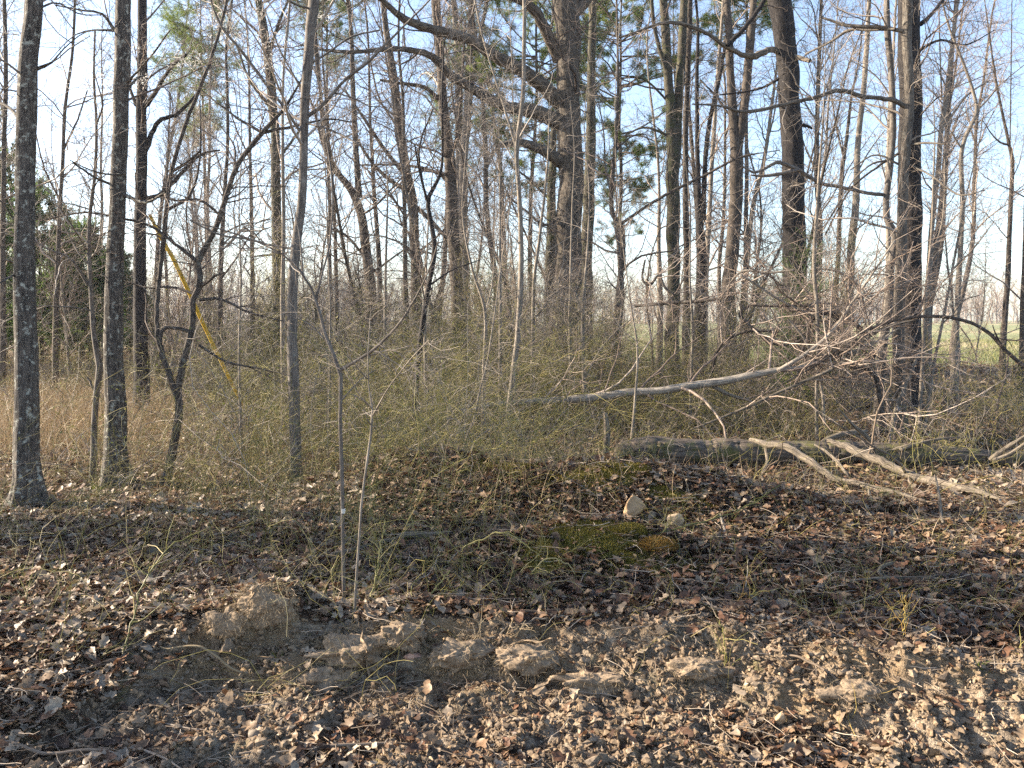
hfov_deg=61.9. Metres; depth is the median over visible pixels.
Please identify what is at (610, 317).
bare shrub
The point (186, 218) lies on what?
young tree
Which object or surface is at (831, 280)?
bare shrub
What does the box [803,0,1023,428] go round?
oak tree
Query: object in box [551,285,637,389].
bare shrub
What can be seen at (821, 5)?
forest tree
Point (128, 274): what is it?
cedar tree
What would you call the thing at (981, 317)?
young tree
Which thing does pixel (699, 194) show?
snag tree
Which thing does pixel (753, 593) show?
brier cane
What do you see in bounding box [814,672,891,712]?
soil clump
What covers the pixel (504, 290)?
bare shrub
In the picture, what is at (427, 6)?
pine tree
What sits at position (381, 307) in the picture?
bare shrub
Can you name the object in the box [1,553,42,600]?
brier cane
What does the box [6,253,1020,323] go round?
distant woodland
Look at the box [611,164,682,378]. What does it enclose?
young tree
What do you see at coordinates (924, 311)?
sapling
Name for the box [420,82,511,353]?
young tree
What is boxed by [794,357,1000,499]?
dead branch
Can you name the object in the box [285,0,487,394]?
young tree
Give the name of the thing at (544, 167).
young tree
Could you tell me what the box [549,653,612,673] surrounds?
fallen stick
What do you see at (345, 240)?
young tree
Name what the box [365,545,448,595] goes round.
fallen stick
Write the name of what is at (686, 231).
young tree
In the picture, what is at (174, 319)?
bare shrub
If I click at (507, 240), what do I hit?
young tree
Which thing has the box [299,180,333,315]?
young tree
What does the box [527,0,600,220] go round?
forest tree
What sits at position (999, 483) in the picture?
leaf litter
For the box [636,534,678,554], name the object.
moss cushion
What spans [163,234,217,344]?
young tree
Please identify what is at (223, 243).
young tree
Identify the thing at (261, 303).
bare shrub
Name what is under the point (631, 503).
rock
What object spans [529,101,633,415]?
sapling
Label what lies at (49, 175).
young tree
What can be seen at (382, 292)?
bare shrub
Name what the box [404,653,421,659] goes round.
rock
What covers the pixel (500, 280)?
sapling
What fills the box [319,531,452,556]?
stick
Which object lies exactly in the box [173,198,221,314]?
young tree
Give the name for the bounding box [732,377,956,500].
dead branch
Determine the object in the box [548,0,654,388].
young tree
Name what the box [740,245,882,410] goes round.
bare shrub
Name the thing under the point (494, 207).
forest tree
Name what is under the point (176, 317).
bare shrub
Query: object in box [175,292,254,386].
bare shrub
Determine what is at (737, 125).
young tree
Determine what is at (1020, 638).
brier cane
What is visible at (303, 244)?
young tree
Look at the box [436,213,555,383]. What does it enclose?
bare shrub
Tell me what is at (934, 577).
dead branch
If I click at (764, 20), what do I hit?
pine tree
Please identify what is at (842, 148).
young tree
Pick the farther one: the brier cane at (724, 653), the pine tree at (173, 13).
the pine tree at (173, 13)
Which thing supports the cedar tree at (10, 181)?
on the ground at (448, 620)
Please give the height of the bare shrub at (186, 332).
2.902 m
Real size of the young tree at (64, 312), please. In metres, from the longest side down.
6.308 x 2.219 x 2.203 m
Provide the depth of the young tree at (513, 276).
15.14 m
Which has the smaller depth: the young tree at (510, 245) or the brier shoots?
the brier shoots
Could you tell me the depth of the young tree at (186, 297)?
15.41 m
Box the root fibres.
[70,607,929,718]
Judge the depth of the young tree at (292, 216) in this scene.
27.61 m
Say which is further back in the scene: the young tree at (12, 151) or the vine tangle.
the young tree at (12, 151)
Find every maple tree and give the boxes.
[102,0,469,482]
[691,0,1023,437]
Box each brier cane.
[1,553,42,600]
[106,515,204,674]
[349,516,401,598]
[388,556,455,618]
[461,528,538,562]
[520,548,581,578]
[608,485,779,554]
[692,619,757,666]
[732,562,778,603]
[817,685,895,734]
[835,600,940,634]
[845,597,914,625]
[870,589,935,641]
[1013,625,1023,653]
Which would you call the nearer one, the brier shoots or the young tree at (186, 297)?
the brier shoots
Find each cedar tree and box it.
[0,109,72,349]
[5,237,13,330]
[6,166,103,362]
[43,215,131,362]
[71,246,170,355]
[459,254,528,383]
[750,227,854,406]
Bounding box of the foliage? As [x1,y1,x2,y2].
[45,1,330,118]
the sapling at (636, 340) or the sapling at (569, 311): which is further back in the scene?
the sapling at (569, 311)
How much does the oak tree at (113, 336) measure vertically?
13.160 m
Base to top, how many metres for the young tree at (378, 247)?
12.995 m
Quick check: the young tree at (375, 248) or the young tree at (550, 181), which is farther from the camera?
the young tree at (375, 248)
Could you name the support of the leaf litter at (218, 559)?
on the ground at (448, 620)
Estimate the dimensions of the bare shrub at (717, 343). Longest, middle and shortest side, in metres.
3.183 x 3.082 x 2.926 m
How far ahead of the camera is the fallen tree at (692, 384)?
10.51 m
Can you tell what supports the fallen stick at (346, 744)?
on the ground at (448, 620)
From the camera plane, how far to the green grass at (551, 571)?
5.36 m
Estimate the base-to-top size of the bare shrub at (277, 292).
4.602 m
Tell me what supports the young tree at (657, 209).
on the ground at (448, 620)
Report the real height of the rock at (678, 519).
0.108 m
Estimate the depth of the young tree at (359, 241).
31.61 m
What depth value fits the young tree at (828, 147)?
16.26 m
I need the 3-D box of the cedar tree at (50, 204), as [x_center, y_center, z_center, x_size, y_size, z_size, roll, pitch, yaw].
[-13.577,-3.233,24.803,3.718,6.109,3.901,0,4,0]
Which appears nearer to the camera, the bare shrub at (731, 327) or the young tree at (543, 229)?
the bare shrub at (731, 327)
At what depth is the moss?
5.50 m
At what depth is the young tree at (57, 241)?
15.82 m
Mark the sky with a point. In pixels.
(1016, 254)
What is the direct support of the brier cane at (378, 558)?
on the ground at (448, 620)
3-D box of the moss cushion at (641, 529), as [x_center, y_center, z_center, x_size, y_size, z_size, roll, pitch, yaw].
[0.714,0.939,5.511,0.336,0.099,0.213,0,4,0]
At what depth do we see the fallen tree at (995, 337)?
10.09 m
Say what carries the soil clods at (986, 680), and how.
on the ground at (448, 620)
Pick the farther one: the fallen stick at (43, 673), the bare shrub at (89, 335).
the bare shrub at (89, 335)
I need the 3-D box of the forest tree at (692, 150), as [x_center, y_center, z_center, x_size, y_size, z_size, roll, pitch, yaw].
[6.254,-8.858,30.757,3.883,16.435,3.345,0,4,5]
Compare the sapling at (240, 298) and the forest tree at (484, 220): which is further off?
the forest tree at (484, 220)
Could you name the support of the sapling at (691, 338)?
on the ground at (448, 620)
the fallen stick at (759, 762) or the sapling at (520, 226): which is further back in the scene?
the sapling at (520, 226)
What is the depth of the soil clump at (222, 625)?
4.37 m
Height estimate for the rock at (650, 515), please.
0.059 m
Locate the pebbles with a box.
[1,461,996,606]
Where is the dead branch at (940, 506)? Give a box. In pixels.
[934,475,944,523]
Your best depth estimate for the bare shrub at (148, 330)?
29.67 m
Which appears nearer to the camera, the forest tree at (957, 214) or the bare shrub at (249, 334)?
the bare shrub at (249, 334)
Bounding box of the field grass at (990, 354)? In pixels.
[539,337,1018,368]
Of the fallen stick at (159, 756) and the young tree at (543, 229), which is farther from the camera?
the young tree at (543, 229)
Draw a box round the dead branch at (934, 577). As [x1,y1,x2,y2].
[800,529,1023,594]
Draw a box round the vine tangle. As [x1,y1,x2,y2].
[598,177,1023,443]
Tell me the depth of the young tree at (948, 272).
22.65 m
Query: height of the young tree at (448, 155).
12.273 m
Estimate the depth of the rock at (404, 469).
7.06 m
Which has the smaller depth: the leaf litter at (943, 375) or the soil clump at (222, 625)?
the soil clump at (222, 625)
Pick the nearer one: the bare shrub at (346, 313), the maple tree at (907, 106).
the maple tree at (907, 106)
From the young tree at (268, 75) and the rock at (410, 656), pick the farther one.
the young tree at (268, 75)
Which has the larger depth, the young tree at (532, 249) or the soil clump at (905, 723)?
the young tree at (532, 249)
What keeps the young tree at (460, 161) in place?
on the ground at (448, 620)
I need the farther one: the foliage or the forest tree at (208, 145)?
the forest tree at (208, 145)
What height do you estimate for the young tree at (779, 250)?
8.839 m
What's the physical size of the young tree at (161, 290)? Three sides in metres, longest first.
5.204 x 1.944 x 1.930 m
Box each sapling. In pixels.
[0,0,182,480]
[131,0,306,455]
[177,128,511,597]
[248,1,398,450]
[282,271,510,609]
[341,87,448,417]
[343,27,501,433]
[408,12,537,441]
[410,0,562,449]
[445,0,585,443]
[445,19,559,415]
[489,82,595,422]
[524,38,629,423]
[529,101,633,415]
[561,1,709,438]
[614,69,743,426]
[763,0,915,438]
[854,33,987,428]
[901,48,1022,434]
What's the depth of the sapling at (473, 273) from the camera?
10.93 m
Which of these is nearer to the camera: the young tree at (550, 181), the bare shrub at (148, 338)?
the young tree at (550, 181)
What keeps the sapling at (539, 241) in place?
on the ground at (448, 620)
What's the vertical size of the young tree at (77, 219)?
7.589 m
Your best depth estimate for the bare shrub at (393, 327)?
17.19 m
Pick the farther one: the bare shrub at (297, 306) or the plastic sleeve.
the bare shrub at (297, 306)
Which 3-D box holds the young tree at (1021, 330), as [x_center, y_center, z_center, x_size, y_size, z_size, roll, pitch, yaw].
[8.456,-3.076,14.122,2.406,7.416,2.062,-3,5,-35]
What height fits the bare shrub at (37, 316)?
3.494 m
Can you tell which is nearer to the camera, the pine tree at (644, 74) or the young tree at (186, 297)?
the young tree at (186, 297)
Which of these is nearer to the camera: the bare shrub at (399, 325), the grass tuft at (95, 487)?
the grass tuft at (95, 487)
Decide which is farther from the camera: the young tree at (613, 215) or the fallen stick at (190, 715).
the young tree at (613, 215)
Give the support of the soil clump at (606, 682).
on the ground at (448, 620)
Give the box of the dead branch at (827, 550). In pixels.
[755,545,874,551]
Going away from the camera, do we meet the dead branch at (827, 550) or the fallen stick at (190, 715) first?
the fallen stick at (190, 715)
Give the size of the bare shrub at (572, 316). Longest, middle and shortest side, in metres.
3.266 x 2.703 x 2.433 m
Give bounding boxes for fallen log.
[613,408,1023,466]
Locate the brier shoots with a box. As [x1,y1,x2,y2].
[0,319,1023,718]
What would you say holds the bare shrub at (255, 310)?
on the ground at (448, 620)
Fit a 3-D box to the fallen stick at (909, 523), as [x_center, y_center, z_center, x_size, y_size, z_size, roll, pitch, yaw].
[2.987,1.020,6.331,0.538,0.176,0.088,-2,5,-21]
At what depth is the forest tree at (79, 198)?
50.13 m
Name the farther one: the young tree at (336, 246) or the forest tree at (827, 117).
the forest tree at (827, 117)
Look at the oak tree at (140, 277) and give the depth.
13.25 m
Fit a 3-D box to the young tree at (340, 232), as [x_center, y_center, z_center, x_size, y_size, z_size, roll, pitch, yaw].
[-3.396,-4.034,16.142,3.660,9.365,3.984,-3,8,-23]
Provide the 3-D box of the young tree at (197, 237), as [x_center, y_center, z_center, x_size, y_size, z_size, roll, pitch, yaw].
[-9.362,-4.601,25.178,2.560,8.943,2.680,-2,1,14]
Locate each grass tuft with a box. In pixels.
[87,480,104,491]
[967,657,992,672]
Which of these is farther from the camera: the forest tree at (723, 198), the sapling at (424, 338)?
the forest tree at (723, 198)
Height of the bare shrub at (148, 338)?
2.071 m
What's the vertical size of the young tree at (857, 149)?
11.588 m
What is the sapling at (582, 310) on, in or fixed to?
on the ground at (448, 620)
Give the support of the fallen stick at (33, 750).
on the ground at (448, 620)
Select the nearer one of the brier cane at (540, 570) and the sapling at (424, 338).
the brier cane at (540, 570)
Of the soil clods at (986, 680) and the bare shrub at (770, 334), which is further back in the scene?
the bare shrub at (770, 334)
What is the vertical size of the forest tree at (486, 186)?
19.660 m
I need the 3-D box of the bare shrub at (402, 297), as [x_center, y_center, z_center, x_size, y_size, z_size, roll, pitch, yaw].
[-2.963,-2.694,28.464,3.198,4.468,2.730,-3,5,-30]
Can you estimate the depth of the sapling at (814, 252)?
10.59 m
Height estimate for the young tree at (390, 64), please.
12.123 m
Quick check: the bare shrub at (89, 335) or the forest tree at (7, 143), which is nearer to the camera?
the bare shrub at (89, 335)
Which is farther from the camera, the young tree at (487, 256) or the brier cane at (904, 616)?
the young tree at (487, 256)
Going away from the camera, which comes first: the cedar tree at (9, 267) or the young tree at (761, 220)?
the cedar tree at (9, 267)
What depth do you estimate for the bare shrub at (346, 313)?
19.32 m
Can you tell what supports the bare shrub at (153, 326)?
on the ground at (448, 620)
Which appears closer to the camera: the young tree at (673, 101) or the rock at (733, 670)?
the rock at (733, 670)
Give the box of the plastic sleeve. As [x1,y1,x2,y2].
[148,214,242,405]
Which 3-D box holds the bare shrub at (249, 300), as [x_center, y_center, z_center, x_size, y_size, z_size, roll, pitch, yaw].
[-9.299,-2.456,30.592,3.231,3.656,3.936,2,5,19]
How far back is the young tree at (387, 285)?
38.32 m
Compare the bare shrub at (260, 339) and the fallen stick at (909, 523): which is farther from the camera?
the bare shrub at (260, 339)
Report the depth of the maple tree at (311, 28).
7.61 m
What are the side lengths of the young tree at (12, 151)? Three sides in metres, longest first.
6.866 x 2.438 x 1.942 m
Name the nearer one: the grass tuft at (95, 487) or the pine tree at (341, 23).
the grass tuft at (95, 487)
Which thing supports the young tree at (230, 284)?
on the ground at (448, 620)
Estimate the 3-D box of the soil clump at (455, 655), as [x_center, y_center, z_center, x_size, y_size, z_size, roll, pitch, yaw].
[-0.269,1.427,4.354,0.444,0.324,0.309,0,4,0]
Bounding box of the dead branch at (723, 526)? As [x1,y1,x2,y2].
[719,514,733,543]
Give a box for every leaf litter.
[0,415,1023,509]
[0,463,1023,767]
[5,355,1023,421]
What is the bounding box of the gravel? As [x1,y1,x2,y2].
[45,604,1019,767]
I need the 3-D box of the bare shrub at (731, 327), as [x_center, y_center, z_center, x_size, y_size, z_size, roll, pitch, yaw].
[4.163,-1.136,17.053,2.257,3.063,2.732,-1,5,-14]
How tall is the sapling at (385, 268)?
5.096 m
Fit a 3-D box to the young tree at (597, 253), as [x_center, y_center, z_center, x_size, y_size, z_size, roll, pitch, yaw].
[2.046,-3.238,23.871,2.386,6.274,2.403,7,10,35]
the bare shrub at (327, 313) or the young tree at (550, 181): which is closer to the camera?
the young tree at (550, 181)
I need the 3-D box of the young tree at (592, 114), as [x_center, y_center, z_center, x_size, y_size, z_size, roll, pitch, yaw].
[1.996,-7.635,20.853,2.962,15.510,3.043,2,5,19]
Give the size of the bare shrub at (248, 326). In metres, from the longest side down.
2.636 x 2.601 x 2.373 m
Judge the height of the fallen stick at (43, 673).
0.187 m
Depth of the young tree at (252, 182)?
19.60 m
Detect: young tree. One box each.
[0,0,109,396]
[0,0,200,399]
[0,64,15,302]
[6,84,108,385]
[14,124,60,356]
[38,154,132,355]
[81,149,175,328]
[102,87,252,403]
[135,0,337,401]
[147,250,171,323]
[150,103,235,359]
[152,81,231,371]
[154,0,390,383]
[157,82,225,373]
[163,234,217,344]
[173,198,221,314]
[186,0,362,393]
[199,0,429,421]
[214,241,247,325]
[221,1,415,381]
[233,0,425,373]
[251,118,324,351]
[260,0,491,390]
[260,168,328,339]
[274,0,438,372]
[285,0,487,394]
[288,79,372,378]
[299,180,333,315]
[307,151,394,318]
[314,0,495,379]
[318,0,462,369]
[324,175,402,328]
[339,0,513,381]
[357,213,390,330]
[371,234,401,337]
[389,0,532,357]
[399,0,526,271]
[403,0,533,368]
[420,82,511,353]
[439,116,567,381]
[447,77,612,377]
[468,178,488,312]
[472,212,498,342]
[478,158,526,331]
[481,0,808,401]
[486,127,593,380]
[498,207,528,307]
[501,67,605,315]
[523,181,596,322]
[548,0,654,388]
[549,0,657,380]
[556,158,621,324]
[581,0,719,385]
[599,0,747,377]
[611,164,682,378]
[623,0,718,381]
[630,0,811,358]
[654,3,811,319]
[661,183,695,311]
[676,0,776,388]
[702,70,814,370]
[714,1,884,391]
[721,134,779,371]
[733,0,897,348]
[753,167,822,364]
[806,0,896,383]
[810,0,947,397]
[895,0,1023,395]
[896,0,1023,400]
[921,93,983,368]
[924,0,1023,406]
[944,0,1023,414]
[961,189,1003,361]
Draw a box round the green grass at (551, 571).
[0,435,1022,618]
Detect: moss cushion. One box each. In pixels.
[602,522,647,535]
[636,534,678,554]
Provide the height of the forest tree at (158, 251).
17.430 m
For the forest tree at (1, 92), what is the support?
on the ground at (448, 620)
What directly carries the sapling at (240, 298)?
on the ground at (448, 620)
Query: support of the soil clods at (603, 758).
on the ground at (448, 620)
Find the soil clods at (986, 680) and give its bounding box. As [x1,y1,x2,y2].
[6,592,1023,767]
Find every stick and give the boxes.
[0,738,109,754]
[42,647,137,674]
[90,703,269,729]
[140,708,233,733]
[143,749,230,767]
[164,718,245,740]
[168,678,249,696]
[239,711,474,754]
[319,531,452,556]
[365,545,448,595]
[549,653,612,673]
[703,600,739,615]
[722,737,785,767]
[771,648,900,728]
[888,514,944,530]
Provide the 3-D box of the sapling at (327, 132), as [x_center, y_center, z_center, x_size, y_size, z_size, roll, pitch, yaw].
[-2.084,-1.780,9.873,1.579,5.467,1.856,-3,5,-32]
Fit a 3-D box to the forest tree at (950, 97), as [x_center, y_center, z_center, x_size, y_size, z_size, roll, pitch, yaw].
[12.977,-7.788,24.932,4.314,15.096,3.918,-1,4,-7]
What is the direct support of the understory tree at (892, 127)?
on the ground at (448, 620)
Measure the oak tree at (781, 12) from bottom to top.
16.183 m
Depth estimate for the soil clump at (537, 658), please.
4.24 m
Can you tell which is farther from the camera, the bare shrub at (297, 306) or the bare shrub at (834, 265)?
the bare shrub at (297, 306)
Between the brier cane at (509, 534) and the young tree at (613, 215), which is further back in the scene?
the young tree at (613, 215)
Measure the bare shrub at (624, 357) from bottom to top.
2.845 m
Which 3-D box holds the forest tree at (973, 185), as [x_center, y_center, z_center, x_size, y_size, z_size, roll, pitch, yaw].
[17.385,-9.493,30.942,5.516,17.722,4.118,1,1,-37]
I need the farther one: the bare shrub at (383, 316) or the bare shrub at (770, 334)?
the bare shrub at (383, 316)
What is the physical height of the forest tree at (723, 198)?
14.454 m
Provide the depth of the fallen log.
9.19 m
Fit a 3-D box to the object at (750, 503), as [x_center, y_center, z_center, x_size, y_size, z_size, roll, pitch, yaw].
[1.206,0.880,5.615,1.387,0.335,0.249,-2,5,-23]
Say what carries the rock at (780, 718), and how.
on the ground at (448, 620)
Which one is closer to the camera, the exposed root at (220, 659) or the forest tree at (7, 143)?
the exposed root at (220, 659)
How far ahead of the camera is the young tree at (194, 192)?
26.46 m
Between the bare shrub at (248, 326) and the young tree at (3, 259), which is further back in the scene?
the bare shrub at (248, 326)
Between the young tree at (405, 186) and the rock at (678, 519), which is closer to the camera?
the rock at (678, 519)
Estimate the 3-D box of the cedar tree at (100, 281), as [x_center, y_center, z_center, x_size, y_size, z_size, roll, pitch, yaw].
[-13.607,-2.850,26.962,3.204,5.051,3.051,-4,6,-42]
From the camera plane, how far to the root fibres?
4.24 m
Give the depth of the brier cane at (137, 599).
4.44 m
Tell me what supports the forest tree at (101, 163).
on the ground at (448, 620)
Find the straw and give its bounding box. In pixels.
[0,376,1022,538]
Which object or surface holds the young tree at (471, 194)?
on the ground at (448, 620)
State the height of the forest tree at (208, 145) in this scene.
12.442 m
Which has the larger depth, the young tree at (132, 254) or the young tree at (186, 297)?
the young tree at (132, 254)
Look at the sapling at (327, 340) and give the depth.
4.76 m
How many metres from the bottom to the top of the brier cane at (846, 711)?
0.238 m
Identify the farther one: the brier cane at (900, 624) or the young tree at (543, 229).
the young tree at (543, 229)
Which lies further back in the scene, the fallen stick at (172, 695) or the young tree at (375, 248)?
the young tree at (375, 248)
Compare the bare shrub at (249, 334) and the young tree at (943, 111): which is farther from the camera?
the bare shrub at (249, 334)
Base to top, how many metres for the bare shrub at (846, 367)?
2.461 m
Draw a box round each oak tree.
[0,0,159,508]
[0,0,254,490]
[81,0,228,418]
[268,0,650,376]
[600,0,846,409]
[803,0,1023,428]
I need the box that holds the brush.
[0,190,1023,509]
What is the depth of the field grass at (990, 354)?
39.62 m
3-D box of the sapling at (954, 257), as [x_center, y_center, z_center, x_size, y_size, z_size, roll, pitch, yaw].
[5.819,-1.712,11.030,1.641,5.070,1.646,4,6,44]
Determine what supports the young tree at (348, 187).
on the ground at (448, 620)
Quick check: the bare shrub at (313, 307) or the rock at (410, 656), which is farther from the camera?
the bare shrub at (313, 307)
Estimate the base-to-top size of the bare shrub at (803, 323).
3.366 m
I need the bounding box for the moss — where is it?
[319,456,858,578]
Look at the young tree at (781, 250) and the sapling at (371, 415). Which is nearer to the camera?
the sapling at (371, 415)
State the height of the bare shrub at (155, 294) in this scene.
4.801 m
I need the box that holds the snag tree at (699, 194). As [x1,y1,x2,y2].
[621,0,776,380]
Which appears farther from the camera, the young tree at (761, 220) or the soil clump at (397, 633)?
the young tree at (761, 220)
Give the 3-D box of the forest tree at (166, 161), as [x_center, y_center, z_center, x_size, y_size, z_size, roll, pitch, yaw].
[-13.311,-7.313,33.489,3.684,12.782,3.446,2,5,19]
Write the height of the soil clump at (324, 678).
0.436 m
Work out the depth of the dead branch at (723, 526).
6.22 m
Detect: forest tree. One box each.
[0,0,44,251]
[0,0,77,211]
[56,0,133,349]
[63,164,98,221]
[128,38,215,351]
[129,0,213,354]
[151,0,258,365]
[154,74,218,342]
[404,0,507,354]
[407,0,529,354]
[445,0,542,314]
[468,86,521,345]
[476,99,515,308]
[525,193,546,278]
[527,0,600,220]
[622,0,721,341]
[648,0,728,240]
[662,2,769,344]
[751,0,883,354]
[781,1,874,317]
[833,0,960,356]
[881,0,1016,369]
[922,0,1019,301]
[927,0,1023,361]
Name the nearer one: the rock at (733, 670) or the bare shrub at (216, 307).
the rock at (733, 670)
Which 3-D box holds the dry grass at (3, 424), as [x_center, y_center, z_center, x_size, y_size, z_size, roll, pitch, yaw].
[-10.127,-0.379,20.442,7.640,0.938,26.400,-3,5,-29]
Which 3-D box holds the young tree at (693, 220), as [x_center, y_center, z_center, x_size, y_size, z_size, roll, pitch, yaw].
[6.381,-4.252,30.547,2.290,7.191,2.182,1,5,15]
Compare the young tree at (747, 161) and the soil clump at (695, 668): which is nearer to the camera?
the soil clump at (695, 668)
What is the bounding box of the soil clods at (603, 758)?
[44,611,1022,767]
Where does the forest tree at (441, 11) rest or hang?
on the ground at (448, 620)
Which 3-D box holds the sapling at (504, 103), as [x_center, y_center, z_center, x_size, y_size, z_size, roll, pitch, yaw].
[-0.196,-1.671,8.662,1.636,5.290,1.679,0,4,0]
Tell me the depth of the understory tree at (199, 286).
7.96 m
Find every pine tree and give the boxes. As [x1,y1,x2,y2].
[147,0,250,296]
[279,0,374,320]
[410,0,499,192]
[442,0,646,347]
[517,0,725,304]
[668,0,797,368]
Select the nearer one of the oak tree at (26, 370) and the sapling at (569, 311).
the oak tree at (26, 370)
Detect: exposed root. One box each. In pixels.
[160,645,245,673]
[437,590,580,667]
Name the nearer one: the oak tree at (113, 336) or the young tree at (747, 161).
the oak tree at (113, 336)
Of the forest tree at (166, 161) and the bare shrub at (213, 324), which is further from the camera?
the forest tree at (166, 161)
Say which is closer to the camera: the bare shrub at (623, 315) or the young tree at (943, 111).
the young tree at (943, 111)
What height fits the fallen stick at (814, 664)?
0.239 m
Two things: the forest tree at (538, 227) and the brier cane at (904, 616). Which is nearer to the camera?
the brier cane at (904, 616)
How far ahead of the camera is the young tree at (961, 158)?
15.80 m
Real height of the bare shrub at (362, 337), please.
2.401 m
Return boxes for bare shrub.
[6,254,95,362]
[36,252,132,367]
[75,201,257,401]
[123,311,176,370]
[124,268,204,379]
[124,305,167,357]
[129,245,172,356]
[129,281,215,359]
[150,288,204,364]
[152,241,255,357]
[152,289,189,355]
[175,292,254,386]
[185,185,342,374]
[198,261,317,367]
[214,271,300,334]
[225,295,311,372]
[230,249,342,373]
[231,298,268,359]
[239,277,312,340]
[241,305,272,379]
[249,265,346,374]
[286,257,414,384]
[300,246,400,373]
[300,298,350,346]
[324,250,448,378]
[326,278,455,391]
[327,281,401,359]
[333,302,400,369]
[338,258,410,340]
[355,291,435,360]
[387,261,443,344]
[432,268,484,349]
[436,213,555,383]
[448,282,492,349]
[462,229,545,363]
[477,247,544,364]
[515,251,624,383]
[528,251,710,408]
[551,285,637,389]
[593,283,645,356]
[595,271,637,365]
[656,250,780,392]
[658,255,783,407]
[689,301,780,377]
[726,275,812,389]
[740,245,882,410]
[741,167,887,394]
[754,227,888,360]
[765,282,891,404]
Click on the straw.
(505, 454)
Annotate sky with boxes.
[0,0,1023,320]
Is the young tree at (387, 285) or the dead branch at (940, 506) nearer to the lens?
the dead branch at (940, 506)
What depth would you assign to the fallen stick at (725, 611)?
4.49 m
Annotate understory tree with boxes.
[1,0,427,486]
[335,40,482,446]
[729,0,966,433]
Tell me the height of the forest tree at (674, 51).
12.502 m
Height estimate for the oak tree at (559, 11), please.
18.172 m
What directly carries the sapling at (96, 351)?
on the ground at (448, 620)
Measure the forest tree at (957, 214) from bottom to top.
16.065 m
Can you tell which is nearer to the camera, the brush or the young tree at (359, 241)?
the brush
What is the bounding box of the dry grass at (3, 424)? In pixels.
[0,345,208,468]
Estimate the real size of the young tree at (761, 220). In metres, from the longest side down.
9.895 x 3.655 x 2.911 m
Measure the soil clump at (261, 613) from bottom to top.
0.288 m
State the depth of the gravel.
3.77 m
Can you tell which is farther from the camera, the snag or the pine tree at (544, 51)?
the pine tree at (544, 51)
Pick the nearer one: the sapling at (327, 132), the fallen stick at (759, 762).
the fallen stick at (759, 762)
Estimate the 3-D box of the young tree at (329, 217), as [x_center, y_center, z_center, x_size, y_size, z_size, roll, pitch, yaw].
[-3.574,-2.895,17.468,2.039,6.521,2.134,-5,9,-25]
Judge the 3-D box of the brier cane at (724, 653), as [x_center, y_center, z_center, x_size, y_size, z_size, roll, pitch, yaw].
[1.026,1.271,4.146,0.291,0.329,0.173,0,4,0]
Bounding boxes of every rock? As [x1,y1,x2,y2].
[401,461,418,472]
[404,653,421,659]
[623,495,645,517]
[648,511,656,518]
[667,513,684,525]
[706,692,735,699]
[718,666,739,678]
[775,711,785,724]
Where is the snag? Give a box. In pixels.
[602,412,609,458]
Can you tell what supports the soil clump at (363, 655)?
on the ground at (448, 620)
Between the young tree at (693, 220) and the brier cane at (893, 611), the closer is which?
the brier cane at (893, 611)
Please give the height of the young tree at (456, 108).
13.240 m
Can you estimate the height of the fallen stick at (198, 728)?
0.112 m
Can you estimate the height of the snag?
0.587 m
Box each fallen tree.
[422,131,1015,447]
[780,245,1023,450]
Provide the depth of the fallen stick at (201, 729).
3.81 m
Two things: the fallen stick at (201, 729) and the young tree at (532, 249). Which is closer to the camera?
the fallen stick at (201, 729)
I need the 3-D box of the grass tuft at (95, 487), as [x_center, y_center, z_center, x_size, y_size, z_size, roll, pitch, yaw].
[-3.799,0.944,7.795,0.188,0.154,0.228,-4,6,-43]
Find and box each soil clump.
[200,602,255,643]
[229,579,300,630]
[259,627,405,694]
[304,624,395,679]
[366,595,434,655]
[419,630,498,675]
[489,632,568,683]
[526,660,628,703]
[664,651,726,690]
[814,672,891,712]
[899,712,922,732]
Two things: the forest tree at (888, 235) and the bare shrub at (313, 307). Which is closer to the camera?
the bare shrub at (313, 307)
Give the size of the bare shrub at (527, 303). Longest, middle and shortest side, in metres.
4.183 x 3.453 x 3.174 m
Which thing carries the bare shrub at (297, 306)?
on the ground at (448, 620)
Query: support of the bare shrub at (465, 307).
on the ground at (448, 620)
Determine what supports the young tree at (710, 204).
on the ground at (448, 620)
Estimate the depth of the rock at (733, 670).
4.10 m
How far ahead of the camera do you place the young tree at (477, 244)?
34.60 m
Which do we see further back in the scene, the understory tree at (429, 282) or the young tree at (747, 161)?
the young tree at (747, 161)
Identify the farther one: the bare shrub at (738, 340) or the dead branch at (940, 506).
the bare shrub at (738, 340)
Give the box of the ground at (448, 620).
[0,320,1023,767]

